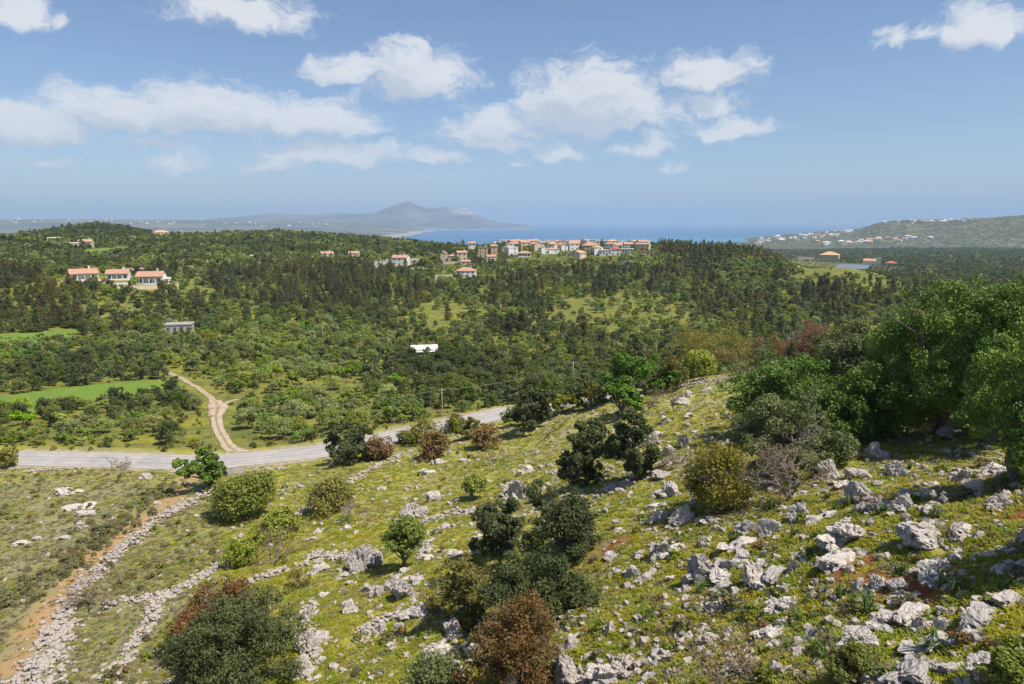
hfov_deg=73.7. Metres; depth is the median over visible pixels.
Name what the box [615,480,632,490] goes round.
boulder
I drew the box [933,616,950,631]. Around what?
boulder
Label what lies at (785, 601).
boulder
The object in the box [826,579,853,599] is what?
asphodel
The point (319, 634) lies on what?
boulder
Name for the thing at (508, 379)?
evergreen tree
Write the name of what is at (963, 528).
boulder
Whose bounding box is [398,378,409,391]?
evergreen tree
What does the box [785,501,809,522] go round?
boulder
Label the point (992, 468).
boulder
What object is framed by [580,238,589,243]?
house
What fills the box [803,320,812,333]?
cypress tree
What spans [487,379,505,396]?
evergreen tree
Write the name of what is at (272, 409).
olive tree
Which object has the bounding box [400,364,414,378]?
evergreen tree
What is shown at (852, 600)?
asphodel
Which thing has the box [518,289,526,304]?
cypress tree
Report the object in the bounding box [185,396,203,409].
olive tree
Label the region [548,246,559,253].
house
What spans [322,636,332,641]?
boulder
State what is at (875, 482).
boulder
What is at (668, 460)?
bare bush
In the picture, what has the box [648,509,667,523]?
boulder
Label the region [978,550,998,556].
boulder
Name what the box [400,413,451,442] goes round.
bush
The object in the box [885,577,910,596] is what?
boulder
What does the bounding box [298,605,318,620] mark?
boulder
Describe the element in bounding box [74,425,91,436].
olive tree
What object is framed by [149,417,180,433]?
evergreen tree
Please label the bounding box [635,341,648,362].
cypress tree
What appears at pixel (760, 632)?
boulder
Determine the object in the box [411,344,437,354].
farm shed
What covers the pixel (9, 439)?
olive tree
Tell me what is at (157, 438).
olive tree
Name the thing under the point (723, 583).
boulder
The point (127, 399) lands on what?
evergreen tree
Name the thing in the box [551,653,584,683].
boulder
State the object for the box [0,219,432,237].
coastal plain
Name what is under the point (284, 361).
olive tree
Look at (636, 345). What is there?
cypress tree
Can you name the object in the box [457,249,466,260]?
house
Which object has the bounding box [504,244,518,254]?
house
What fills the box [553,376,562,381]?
evergreen tree
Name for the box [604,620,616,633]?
boulder
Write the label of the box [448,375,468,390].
evergreen tree
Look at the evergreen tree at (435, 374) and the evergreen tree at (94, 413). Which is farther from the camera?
the evergreen tree at (435, 374)
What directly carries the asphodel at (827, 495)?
on the ground at (146, 441)
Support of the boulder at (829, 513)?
on the ground at (146, 441)
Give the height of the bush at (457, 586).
5.040 m
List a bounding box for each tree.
[0,297,6,311]
[0,321,4,332]
[0,400,12,422]
[0,408,9,424]
[0,428,5,436]
[0,428,18,443]
[1,266,13,282]
[2,280,11,293]
[3,296,15,311]
[7,400,23,410]
[8,410,36,424]
[9,402,30,419]
[13,287,18,298]
[14,397,33,410]
[15,304,26,324]
[16,295,24,308]
[16,427,33,440]
[17,281,28,300]
[19,309,37,331]
[22,290,34,305]
[27,306,45,331]
[27,425,43,434]
[28,426,46,443]
[31,286,36,297]
[33,280,42,292]
[33,292,44,307]
[33,307,48,329]
[34,397,52,409]
[34,403,52,415]
[35,419,47,426]
[36,274,45,289]
[40,427,50,434]
[41,411,59,425]
[43,282,56,299]
[43,294,52,307]
[43,405,69,420]
[44,318,48,330]
[47,279,57,294]
[47,300,60,316]
[50,422,76,439]
[52,310,62,325]
[52,396,63,405]
[52,412,72,426]
[55,305,64,325]
[55,419,72,424]
[56,286,60,298]
[59,282,65,291]
[59,396,77,411]
[59,433,77,442]
[60,308,73,327]
[60,419,78,434]
[61,301,70,315]
[61,568,117,615]
[62,273,77,290]
[69,280,78,294]
[69,304,85,326]
[69,395,86,409]
[71,297,85,316]
[72,289,82,304]
[73,313,80,327]
[73,414,97,428]
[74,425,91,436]
[74,436,86,445]
[76,278,85,298]
[77,405,101,417]
[84,306,94,325]
[88,303,98,317]
[90,416,114,432]
[95,393,108,402]
[98,399,109,405]
[99,435,117,446]
[101,456,131,470]
[103,403,119,411]
[105,412,115,419]
[106,387,122,399]
[107,405,125,415]
[108,397,124,408]
[110,311,126,339]
[113,386,132,398]
[114,420,123,424]
[120,417,147,431]
[120,422,141,439]
[122,395,131,403]
[123,414,146,426]
[125,399,143,413]
[126,410,149,419]
[127,281,133,290]
[129,393,151,399]
[134,406,152,418]
[135,424,144,433]
[136,388,143,393]
[136,396,153,410]
[142,388,152,394]
[143,393,155,398]
[143,413,163,427]
[146,408,162,416]
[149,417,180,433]
[151,385,160,390]
[152,388,160,398]
[154,392,175,405]
[155,432,169,443]
[156,419,187,442]
[159,282,164,297]
[159,387,179,402]
[159,406,174,417]
[161,376,178,389]
[162,401,172,408]
[164,378,180,391]
[168,284,180,301]
[170,403,181,413]
[171,390,187,406]
[171,448,226,488]
[178,392,192,405]
[178,412,187,417]
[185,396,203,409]
[187,437,198,444]
[191,290,203,308]
[192,308,204,328]
[194,365,207,373]
[207,360,223,372]
[208,369,217,375]
[209,361,221,369]
[212,371,225,384]
[223,285,230,298]
[223,372,246,391]
[226,374,248,385]
[228,365,244,371]
[231,284,239,297]
[233,406,258,429]
[234,361,254,372]
[236,400,255,410]
[237,370,251,378]
[240,390,255,400]
[243,288,254,300]
[245,372,254,385]
[247,371,265,387]
[247,396,263,406]
[251,404,260,409]
[253,293,258,305]
[254,358,268,366]
[256,409,280,431]
[257,363,272,373]
[258,414,293,439]
[258,415,271,422]
[259,288,268,303]
[259,373,271,381]
[262,391,286,406]
[263,393,276,406]
[264,381,277,392]
[264,406,288,417]
[266,360,285,368]
[269,291,273,303]
[269,372,280,378]
[271,291,278,303]
[271,363,283,372]
[273,377,285,389]
[277,359,292,367]
[279,387,298,401]
[280,398,308,417]
[282,291,291,307]
[284,408,305,422]
[285,415,306,430]
[286,372,304,383]
[289,378,303,389]
[290,392,313,406]
[291,295,298,305]
[291,356,306,365]
[292,365,303,373]
[292,424,311,441]
[294,384,309,392]
[296,369,309,377]
[297,295,304,304]
[297,396,317,406]
[304,293,313,311]
[304,361,318,370]
[305,425,320,438]
[306,370,317,378]
[306,405,316,417]
[310,363,324,377]
[310,386,330,398]
[313,283,317,295]
[314,396,337,412]
[315,288,323,308]
[315,408,345,428]
[316,364,330,373]
[317,360,331,368]
[322,375,342,389]
[323,354,333,361]
[323,421,377,465]
[324,365,344,375]
[328,419,344,428]
[329,395,347,404]
[335,360,348,366]
[336,407,353,423]
[338,494,360,523]
[339,388,354,402]
[340,287,347,296]
[342,364,354,376]
[343,360,363,371]
[343,402,356,408]
[344,360,362,375]
[346,398,361,408]
[346,407,371,425]
[349,352,363,361]
[353,293,363,307]
[353,378,374,393]
[354,386,363,397]
[354,395,366,405]
[357,363,371,377]
[358,388,375,402]
[358,406,370,411]
[360,363,383,379]
[368,370,382,384]
[372,393,396,409]
[373,381,383,393]
[376,411,393,421]
[377,383,396,396]
[378,291,384,302]
[379,514,427,566]
[382,395,403,406]
[382,405,406,422]
[383,366,401,378]
[384,286,390,295]
[387,372,405,386]
[390,401,403,413]
[395,367,410,379]
[395,383,406,395]
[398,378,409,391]
[398,402,426,420]
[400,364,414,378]
[403,285,408,296]
[403,384,425,395]
[404,395,424,407]
[405,394,416,400]
[405,398,418,414]
[410,373,427,390]
[411,356,424,372]
[413,292,420,304]
[417,391,434,406]
[419,290,425,302]
[421,359,436,374]
[421,386,438,405]
[425,377,443,390]
[426,362,441,374]
[431,371,441,377]
[435,376,455,387]
[436,371,449,377]
[437,385,456,407]
[438,363,456,375]
[444,302,453,319]
[444,371,458,385]
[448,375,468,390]
[448,416,486,439]
[449,381,461,400]
[450,389,459,402]
[451,357,468,368]
[454,399,472,411]
[458,379,477,402]
[459,364,477,383]
[460,472,487,498]
[465,390,478,402]
[467,383,482,400]
[472,369,481,382]
[474,357,489,366]
[476,382,487,396]
[478,360,492,370]
[478,370,494,381]
[480,380,490,393]
[483,393,499,406]
[484,388,503,405]
[485,363,502,377]
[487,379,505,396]
[491,291,499,304]
[493,319,499,331]
[493,365,505,377]
[495,375,503,384]
[499,373,519,393]
[499,385,520,399]
[501,296,507,308]
[501,317,517,335]
[503,364,517,375]
[505,387,556,431]
[507,312,519,330]
[507,393,519,404]
[508,310,514,329]
[508,355,523,368]
[509,366,527,379]
[509,389,524,401]
[511,364,525,374]
[517,309,529,327]
[517,321,526,333]
[517,371,530,388]
[517,385,536,401]
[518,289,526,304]
[520,373,540,396]
[521,359,532,367]
[523,362,541,375]
[526,365,546,377]
[529,289,538,305]
[530,325,536,334]
[531,357,547,368]
[531,370,546,380]
[535,377,563,406]
[539,297,545,310]
[541,370,554,380]
[545,367,555,374]
[546,358,559,369]
[551,391,579,413]
[553,362,565,374]
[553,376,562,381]
[555,416,611,486]
[560,320,566,334]
[563,366,577,375]
[563,373,595,408]
[563,375,577,386]
[570,361,581,369]
[574,326,582,338]
[576,315,593,336]
[576,364,588,372]
[579,337,587,349]
[581,357,593,367]
[583,325,589,337]
[585,371,618,396]
[587,360,594,368]
[588,368,600,380]
[590,361,608,371]
[600,331,606,340]
[600,350,679,395]
[600,375,643,417]
[601,406,664,480]
[626,339,632,351]
[628,332,641,357]
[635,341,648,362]
[650,352,659,362]
[669,320,755,361]
[682,349,717,380]
[684,294,689,303]
[693,285,700,301]
[701,302,707,312]
[707,293,716,301]
[707,299,713,314]
[715,353,827,430]
[715,362,734,373]
[718,301,724,312]
[718,358,730,367]
[720,288,727,299]
[724,288,730,297]
[725,298,736,310]
[732,362,749,372]
[739,314,751,328]
[739,318,745,329]
[742,284,750,302]
[746,288,753,299]
[746,354,768,370]
[750,308,759,329]
[752,323,759,334]
[753,288,763,299]
[756,315,767,334]
[762,318,830,356]
[765,297,771,305]
[767,311,777,326]
[770,294,778,308]
[776,315,786,336]
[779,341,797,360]
[787,319,796,332]
[788,352,934,444]
[800,280,807,297]
[800,315,906,388]
[802,279,812,298]
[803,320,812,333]
[811,326,842,362]
[819,286,828,302]
[825,303,834,322]
[826,300,839,315]
[831,291,839,302]
[837,305,844,318]
[851,309,955,412]
[853,282,863,301]
[864,273,1012,433]
[877,290,884,299]
[913,270,1023,442]
[951,333,1023,481]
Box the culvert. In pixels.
[222,464,243,475]
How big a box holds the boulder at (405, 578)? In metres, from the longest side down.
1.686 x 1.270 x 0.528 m
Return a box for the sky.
[0,0,1023,224]
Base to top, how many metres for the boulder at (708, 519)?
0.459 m
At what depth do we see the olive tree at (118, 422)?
121.04 m
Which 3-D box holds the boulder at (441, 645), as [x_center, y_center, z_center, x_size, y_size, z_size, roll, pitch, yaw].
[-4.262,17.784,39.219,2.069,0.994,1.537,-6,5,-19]
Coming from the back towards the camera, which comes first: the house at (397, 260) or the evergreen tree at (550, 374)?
the house at (397, 260)
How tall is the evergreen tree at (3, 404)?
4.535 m
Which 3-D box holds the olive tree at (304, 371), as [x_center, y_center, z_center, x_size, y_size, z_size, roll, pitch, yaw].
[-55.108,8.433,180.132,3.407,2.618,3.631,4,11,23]
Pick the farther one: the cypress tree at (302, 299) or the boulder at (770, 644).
the cypress tree at (302, 299)
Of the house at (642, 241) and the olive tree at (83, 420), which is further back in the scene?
the house at (642, 241)
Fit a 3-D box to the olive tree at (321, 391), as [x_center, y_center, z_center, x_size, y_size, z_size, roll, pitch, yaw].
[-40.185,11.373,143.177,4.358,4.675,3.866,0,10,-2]
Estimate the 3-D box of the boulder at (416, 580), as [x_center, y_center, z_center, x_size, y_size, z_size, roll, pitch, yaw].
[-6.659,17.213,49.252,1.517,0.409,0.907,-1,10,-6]
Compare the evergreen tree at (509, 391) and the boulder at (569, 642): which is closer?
the boulder at (569, 642)
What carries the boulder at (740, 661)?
on the ground at (146, 441)
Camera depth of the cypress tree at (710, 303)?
346.24 m
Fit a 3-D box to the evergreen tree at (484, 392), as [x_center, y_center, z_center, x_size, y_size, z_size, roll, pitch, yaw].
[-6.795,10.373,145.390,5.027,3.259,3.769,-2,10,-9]
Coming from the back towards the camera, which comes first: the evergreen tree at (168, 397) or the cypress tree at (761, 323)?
the cypress tree at (761, 323)
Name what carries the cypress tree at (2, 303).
on the ground at (146, 441)
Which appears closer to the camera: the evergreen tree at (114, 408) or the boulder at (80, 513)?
the boulder at (80, 513)
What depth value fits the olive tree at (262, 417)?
119.24 m
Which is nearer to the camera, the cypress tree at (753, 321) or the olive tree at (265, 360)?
the olive tree at (265, 360)
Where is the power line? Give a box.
[278,390,436,407]
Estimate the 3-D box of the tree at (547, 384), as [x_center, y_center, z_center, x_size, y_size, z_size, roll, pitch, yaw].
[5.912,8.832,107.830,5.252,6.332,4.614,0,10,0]
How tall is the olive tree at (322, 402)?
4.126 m
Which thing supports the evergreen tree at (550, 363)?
on the ground at (146, 441)
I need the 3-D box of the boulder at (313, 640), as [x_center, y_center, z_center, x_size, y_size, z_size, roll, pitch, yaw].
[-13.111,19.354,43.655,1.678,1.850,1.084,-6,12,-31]
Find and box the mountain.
[206,201,535,229]
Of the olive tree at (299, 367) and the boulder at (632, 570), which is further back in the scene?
the olive tree at (299, 367)
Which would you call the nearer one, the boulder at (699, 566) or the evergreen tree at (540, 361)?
the boulder at (699, 566)
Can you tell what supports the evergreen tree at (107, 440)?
on the ground at (146, 441)
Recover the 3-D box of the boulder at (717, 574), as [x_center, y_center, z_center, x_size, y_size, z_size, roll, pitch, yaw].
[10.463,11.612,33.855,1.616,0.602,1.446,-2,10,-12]
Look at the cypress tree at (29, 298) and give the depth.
301.68 m
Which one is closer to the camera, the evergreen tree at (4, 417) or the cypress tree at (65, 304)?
the evergreen tree at (4, 417)
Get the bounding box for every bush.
[0,446,19,467]
[153,581,309,683]
[159,610,204,653]
[167,573,257,647]
[206,469,277,520]
[218,537,259,566]
[251,505,305,545]
[253,526,301,567]
[283,564,314,591]
[305,472,356,519]
[365,433,394,459]
[396,428,418,444]
[398,646,466,683]
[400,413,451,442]
[418,431,453,460]
[423,550,508,633]
[444,413,466,430]
[451,588,565,683]
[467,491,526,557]
[469,421,502,449]
[472,448,511,466]
[475,544,603,643]
[499,405,523,425]
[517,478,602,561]
[581,383,607,406]
[642,387,667,411]
[649,442,685,475]
[654,355,691,390]
[660,387,686,410]
[663,623,761,683]
[678,440,756,512]
[709,347,741,365]
[716,364,763,381]
[721,385,860,476]
[731,335,767,360]
[733,431,847,505]
[822,636,885,683]
[974,646,1023,683]
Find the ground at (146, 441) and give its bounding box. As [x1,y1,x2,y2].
[0,229,1023,683]
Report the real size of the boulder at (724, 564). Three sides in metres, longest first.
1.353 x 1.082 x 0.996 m
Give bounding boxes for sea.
[399,225,869,250]
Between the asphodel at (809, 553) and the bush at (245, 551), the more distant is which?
the bush at (245, 551)
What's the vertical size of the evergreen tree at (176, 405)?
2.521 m
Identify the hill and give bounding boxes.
[711,215,1023,249]
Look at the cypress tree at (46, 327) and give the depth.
260.27 m
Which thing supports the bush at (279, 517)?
on the ground at (146, 441)
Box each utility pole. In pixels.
[205,406,212,436]
[438,388,445,416]
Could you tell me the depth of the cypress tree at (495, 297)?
366.80 m
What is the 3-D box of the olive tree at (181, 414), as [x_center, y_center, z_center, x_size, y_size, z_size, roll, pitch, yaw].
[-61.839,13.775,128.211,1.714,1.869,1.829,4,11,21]
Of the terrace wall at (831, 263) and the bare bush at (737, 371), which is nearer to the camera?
the bare bush at (737, 371)
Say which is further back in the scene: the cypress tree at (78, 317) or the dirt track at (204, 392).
the cypress tree at (78, 317)
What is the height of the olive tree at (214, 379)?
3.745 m
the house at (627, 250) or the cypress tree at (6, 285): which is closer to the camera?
the cypress tree at (6, 285)
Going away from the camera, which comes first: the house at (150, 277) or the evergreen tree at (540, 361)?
the evergreen tree at (540, 361)
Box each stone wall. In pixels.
[0,466,87,473]
[0,488,213,683]
[1,617,90,683]
[91,559,230,683]
[97,589,166,613]
[244,466,285,471]
[248,565,289,584]
[292,505,314,516]
[293,544,349,565]
[293,600,330,663]
[347,449,416,483]
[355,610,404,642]
[416,527,440,559]
[419,505,483,523]
[421,635,472,668]
[528,494,585,514]
[545,404,602,417]
[565,653,633,683]
[586,471,651,498]
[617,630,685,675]
[660,376,733,388]
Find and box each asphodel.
[621,635,636,648]
[640,603,665,618]
[693,580,710,593]
[726,529,746,542]
[766,497,779,510]
[774,522,802,536]
[776,636,798,651]
[783,603,804,621]
[798,546,823,560]
[806,530,820,538]
[813,638,838,660]
[819,580,834,591]
[822,489,839,498]
[826,498,842,509]
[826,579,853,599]
[841,493,854,506]
[844,589,861,604]
[848,585,885,614]
[869,657,901,676]
[874,498,894,512]
[886,555,912,574]
[906,460,916,468]
[908,624,948,651]
[922,564,964,587]
[943,573,974,593]
[988,572,1023,591]
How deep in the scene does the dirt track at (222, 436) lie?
120.70 m
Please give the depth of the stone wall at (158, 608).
51.59 m
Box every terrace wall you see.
[117,283,178,289]
[374,261,387,267]
[435,274,452,278]
[443,261,460,263]
[797,257,817,259]
[818,263,847,264]
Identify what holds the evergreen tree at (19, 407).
on the ground at (146, 441)
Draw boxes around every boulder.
[10,540,30,546]
[32,536,43,540]
[53,487,83,495]
[54,535,71,540]
[61,501,96,510]
[75,510,95,517]
[75,521,88,528]
[137,473,152,478]
[291,653,318,681]
[293,630,319,653]
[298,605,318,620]
[305,536,318,540]
[306,674,323,682]
[307,562,329,574]
[312,630,329,639]
[313,528,323,533]
[315,656,325,663]
[318,592,328,596]
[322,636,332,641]
[336,572,350,578]
[340,524,350,529]
[342,599,357,614]
[346,544,383,573]
[360,583,375,591]
[368,585,383,596]
[372,619,387,635]
[383,574,399,590]
[390,580,418,600]
[393,622,406,634]
[398,603,427,620]
[399,503,428,518]
[399,567,411,572]
[400,575,409,580]
[406,605,418,611]
[409,576,424,584]
[422,554,433,559]
[423,470,435,474]
[423,642,451,659]
[425,490,440,501]
[431,458,446,463]
[441,523,449,529]
[443,618,466,640]
[444,549,462,557]
[463,643,480,658]
[468,549,484,555]
[502,480,527,499]
[516,465,533,474]
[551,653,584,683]
[555,633,577,654]
[584,663,618,683]
[593,664,620,683]
[602,486,614,491]
[603,550,618,560]
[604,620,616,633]
[614,527,622,532]
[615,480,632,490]
[619,622,629,632]
[622,565,639,577]
[627,626,637,636]
[632,572,652,584]
[633,554,642,559]
[640,670,656,680]
[644,432,658,442]
[646,503,658,508]
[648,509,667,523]
[648,541,671,562]
[649,567,656,573]
[651,469,669,478]
[652,490,660,496]
[657,540,679,558]
[658,416,670,424]
[658,480,681,499]
[661,444,675,455]
[665,575,674,581]
[668,504,693,526]
[674,397,689,404]
[677,434,693,446]
[680,552,713,583]
[682,390,690,396]
[682,631,695,639]
[684,412,695,417]
[694,632,717,652]
[698,536,706,546]
[699,516,715,523]
[704,601,721,613]
[709,566,731,582]
[710,580,731,594]
[713,558,737,570]
[717,536,756,551]
[722,650,753,674]
[732,549,752,563]
[733,519,754,532]
[743,559,763,587]
[749,578,771,591]
[749,624,772,639]
[755,518,781,538]
[755,558,765,565]
[762,565,786,583]
[763,597,781,615]
[765,625,790,639]
[765,639,775,647]
[776,596,793,611]
[777,504,786,511]
[779,585,787,592]
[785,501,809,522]
[787,561,800,571]
[794,626,824,644]
[804,512,825,520]
[804,515,818,524]
[813,459,843,479]
[813,533,840,551]
[815,552,857,572]
[819,549,843,566]
[824,522,865,542]
[825,511,836,518]
[832,480,848,488]
[835,537,844,545]
[837,479,876,503]
[837,625,880,650]
[839,517,852,522]
[843,467,867,478]
[850,577,866,592]
[855,495,881,512]
[855,630,864,639]
[856,634,879,646]
[858,664,875,683]
[863,442,889,457]
[864,608,897,633]
[868,573,886,591]
[872,480,882,484]
[878,653,942,683]
[884,460,910,476]
[885,503,908,515]
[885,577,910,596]
[886,595,895,602]
[887,492,916,512]
[887,594,907,607]
[892,601,929,626]
[894,521,952,550]
[897,630,948,658]
[900,488,910,494]
[906,615,930,632]
[912,590,921,595]
[915,557,951,574]
[918,488,936,501]
[918,567,947,589]
[920,504,932,514]
[923,480,939,487]
[932,661,965,675]
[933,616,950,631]
[934,605,952,615]
[936,426,957,437]
[936,495,948,503]
[940,582,951,591]
[947,629,979,646]
[950,522,974,538]
[951,467,976,479]
[957,620,966,631]
[960,601,996,630]
[962,478,986,498]
[964,650,999,683]
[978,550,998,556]
[981,462,1006,475]
[986,491,1011,509]
[988,589,1019,608]
[994,556,1023,574]
[1007,528,1023,546]
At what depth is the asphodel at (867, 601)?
24.00 m
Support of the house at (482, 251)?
on the ground at (146, 441)
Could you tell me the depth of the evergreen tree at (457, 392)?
138.06 m
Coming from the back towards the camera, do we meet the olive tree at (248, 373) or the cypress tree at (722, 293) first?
the cypress tree at (722, 293)
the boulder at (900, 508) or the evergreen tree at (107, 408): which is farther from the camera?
the evergreen tree at (107, 408)
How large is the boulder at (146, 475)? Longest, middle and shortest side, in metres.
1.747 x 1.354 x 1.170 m
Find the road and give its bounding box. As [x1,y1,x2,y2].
[5,394,611,468]
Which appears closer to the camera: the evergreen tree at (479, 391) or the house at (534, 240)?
the evergreen tree at (479, 391)
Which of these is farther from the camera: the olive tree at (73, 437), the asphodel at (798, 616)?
the olive tree at (73, 437)
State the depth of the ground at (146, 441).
75.67 m
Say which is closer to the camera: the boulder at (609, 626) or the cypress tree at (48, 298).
the boulder at (609, 626)
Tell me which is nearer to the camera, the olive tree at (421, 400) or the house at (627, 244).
the olive tree at (421, 400)
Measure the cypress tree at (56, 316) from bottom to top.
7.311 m
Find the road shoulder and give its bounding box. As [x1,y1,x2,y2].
[3,392,607,472]
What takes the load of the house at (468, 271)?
on the ground at (146, 441)
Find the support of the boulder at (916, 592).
on the ground at (146, 441)
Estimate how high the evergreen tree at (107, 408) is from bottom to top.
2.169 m
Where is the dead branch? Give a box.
[934,514,966,548]
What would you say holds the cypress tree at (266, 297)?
on the ground at (146, 441)
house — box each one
[67,266,98,280]
[77,238,93,246]
[105,267,131,279]
[135,269,166,283]
[153,230,168,234]
[164,277,170,283]
[164,318,194,332]
[320,250,333,258]
[348,250,359,256]
[391,253,409,265]
[409,259,418,264]
[440,250,446,260]
[448,253,454,260]
[455,265,475,277]
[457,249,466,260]
[461,260,470,264]
[468,240,475,249]
[478,244,487,256]
[486,253,495,261]
[490,243,497,254]
[502,243,512,250]
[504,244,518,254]
[508,238,521,242]
[508,240,518,246]
[518,251,530,256]
[519,239,530,249]
[527,238,539,242]
[531,241,543,250]
[538,246,548,253]
[547,242,557,247]
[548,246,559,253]
[553,240,567,247]
[558,242,567,250]
[567,241,579,250]
[570,249,585,259]
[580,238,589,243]
[582,241,596,250]
[591,246,602,254]
[596,240,606,245]
[599,249,610,255]
[604,242,614,248]
[606,238,618,242]
[610,245,620,255]
[614,241,623,247]
[621,248,633,254]
[623,242,632,247]
[636,239,647,242]
[636,243,650,249]
[645,251,653,255]
[819,251,839,261]
[863,258,875,264]
[876,258,880,265]
[885,261,896,266]
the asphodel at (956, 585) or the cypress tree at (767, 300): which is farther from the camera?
the cypress tree at (767, 300)
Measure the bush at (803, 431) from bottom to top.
6.060 m
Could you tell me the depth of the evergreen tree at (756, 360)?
141.25 m
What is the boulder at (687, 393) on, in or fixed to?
on the ground at (146, 441)
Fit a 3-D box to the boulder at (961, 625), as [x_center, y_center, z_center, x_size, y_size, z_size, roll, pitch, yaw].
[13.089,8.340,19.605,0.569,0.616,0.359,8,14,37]
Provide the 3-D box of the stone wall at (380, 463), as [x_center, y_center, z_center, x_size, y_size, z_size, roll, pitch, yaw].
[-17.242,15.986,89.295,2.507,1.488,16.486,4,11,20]
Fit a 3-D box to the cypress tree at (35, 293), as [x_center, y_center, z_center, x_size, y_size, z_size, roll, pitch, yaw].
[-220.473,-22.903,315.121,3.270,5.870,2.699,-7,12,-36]
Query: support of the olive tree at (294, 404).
on the ground at (146, 441)
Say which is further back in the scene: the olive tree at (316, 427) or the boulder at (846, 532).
the olive tree at (316, 427)
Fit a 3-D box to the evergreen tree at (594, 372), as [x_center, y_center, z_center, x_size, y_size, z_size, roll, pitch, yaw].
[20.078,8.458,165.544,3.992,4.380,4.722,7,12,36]
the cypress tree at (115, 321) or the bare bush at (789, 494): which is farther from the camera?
the cypress tree at (115, 321)
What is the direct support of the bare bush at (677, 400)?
on the ground at (146, 441)
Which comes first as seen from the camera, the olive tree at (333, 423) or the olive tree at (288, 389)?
the olive tree at (333, 423)
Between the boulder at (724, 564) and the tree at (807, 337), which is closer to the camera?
the boulder at (724, 564)
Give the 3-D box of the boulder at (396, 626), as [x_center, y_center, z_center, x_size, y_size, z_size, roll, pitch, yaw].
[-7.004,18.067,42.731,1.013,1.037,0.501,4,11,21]
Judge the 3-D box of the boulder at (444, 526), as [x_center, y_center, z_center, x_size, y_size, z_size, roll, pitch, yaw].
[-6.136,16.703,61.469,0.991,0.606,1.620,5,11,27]
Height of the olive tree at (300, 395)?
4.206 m
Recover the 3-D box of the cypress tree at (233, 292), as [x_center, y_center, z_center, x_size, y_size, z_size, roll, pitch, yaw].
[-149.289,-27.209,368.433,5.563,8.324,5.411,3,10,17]
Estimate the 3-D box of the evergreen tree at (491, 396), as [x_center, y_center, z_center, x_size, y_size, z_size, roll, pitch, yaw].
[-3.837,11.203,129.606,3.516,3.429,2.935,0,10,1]
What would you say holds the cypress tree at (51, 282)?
on the ground at (146, 441)
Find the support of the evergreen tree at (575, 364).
on the ground at (146, 441)
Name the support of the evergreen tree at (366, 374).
on the ground at (146, 441)
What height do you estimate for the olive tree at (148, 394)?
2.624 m
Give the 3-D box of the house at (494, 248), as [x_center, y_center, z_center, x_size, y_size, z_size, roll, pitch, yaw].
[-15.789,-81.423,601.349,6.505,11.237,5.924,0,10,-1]
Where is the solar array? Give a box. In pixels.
[836,264,869,269]
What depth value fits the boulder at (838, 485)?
40.04 m
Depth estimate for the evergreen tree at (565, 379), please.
136.12 m
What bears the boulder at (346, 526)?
on the ground at (146, 441)
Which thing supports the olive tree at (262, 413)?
on the ground at (146, 441)
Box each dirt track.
[167,371,219,406]
[207,400,251,451]
[216,399,238,405]
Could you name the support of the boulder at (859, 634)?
on the ground at (146, 441)
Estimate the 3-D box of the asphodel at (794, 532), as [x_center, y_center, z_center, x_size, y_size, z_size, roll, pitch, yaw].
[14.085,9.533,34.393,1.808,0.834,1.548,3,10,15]
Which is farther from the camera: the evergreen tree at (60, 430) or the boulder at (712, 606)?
the evergreen tree at (60, 430)
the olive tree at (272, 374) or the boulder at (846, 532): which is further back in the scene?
the olive tree at (272, 374)
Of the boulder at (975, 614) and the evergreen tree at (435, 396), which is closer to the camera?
the boulder at (975, 614)
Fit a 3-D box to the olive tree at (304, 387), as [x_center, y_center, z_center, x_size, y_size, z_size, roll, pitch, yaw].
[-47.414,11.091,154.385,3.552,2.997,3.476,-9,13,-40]
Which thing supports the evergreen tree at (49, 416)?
on the ground at (146, 441)
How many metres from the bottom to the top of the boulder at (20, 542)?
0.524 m
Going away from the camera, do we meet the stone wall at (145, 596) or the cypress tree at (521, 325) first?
the stone wall at (145, 596)
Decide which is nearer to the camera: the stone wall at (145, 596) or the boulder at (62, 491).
the stone wall at (145, 596)
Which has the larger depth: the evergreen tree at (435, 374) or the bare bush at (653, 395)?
the evergreen tree at (435, 374)
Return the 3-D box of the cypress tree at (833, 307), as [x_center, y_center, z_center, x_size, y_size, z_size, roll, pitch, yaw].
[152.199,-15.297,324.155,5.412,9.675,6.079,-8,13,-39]
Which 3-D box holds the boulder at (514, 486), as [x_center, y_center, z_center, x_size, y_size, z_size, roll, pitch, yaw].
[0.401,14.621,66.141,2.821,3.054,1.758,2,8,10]
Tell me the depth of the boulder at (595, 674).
29.25 m
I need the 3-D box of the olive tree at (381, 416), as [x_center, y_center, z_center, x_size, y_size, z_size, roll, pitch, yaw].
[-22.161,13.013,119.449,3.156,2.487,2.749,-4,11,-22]
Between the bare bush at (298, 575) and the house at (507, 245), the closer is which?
the bare bush at (298, 575)
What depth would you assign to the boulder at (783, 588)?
28.37 m
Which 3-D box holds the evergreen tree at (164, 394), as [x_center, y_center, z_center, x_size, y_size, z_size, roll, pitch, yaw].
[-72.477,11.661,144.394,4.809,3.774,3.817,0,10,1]
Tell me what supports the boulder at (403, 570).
on the ground at (146, 441)
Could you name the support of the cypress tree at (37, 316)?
on the ground at (146, 441)

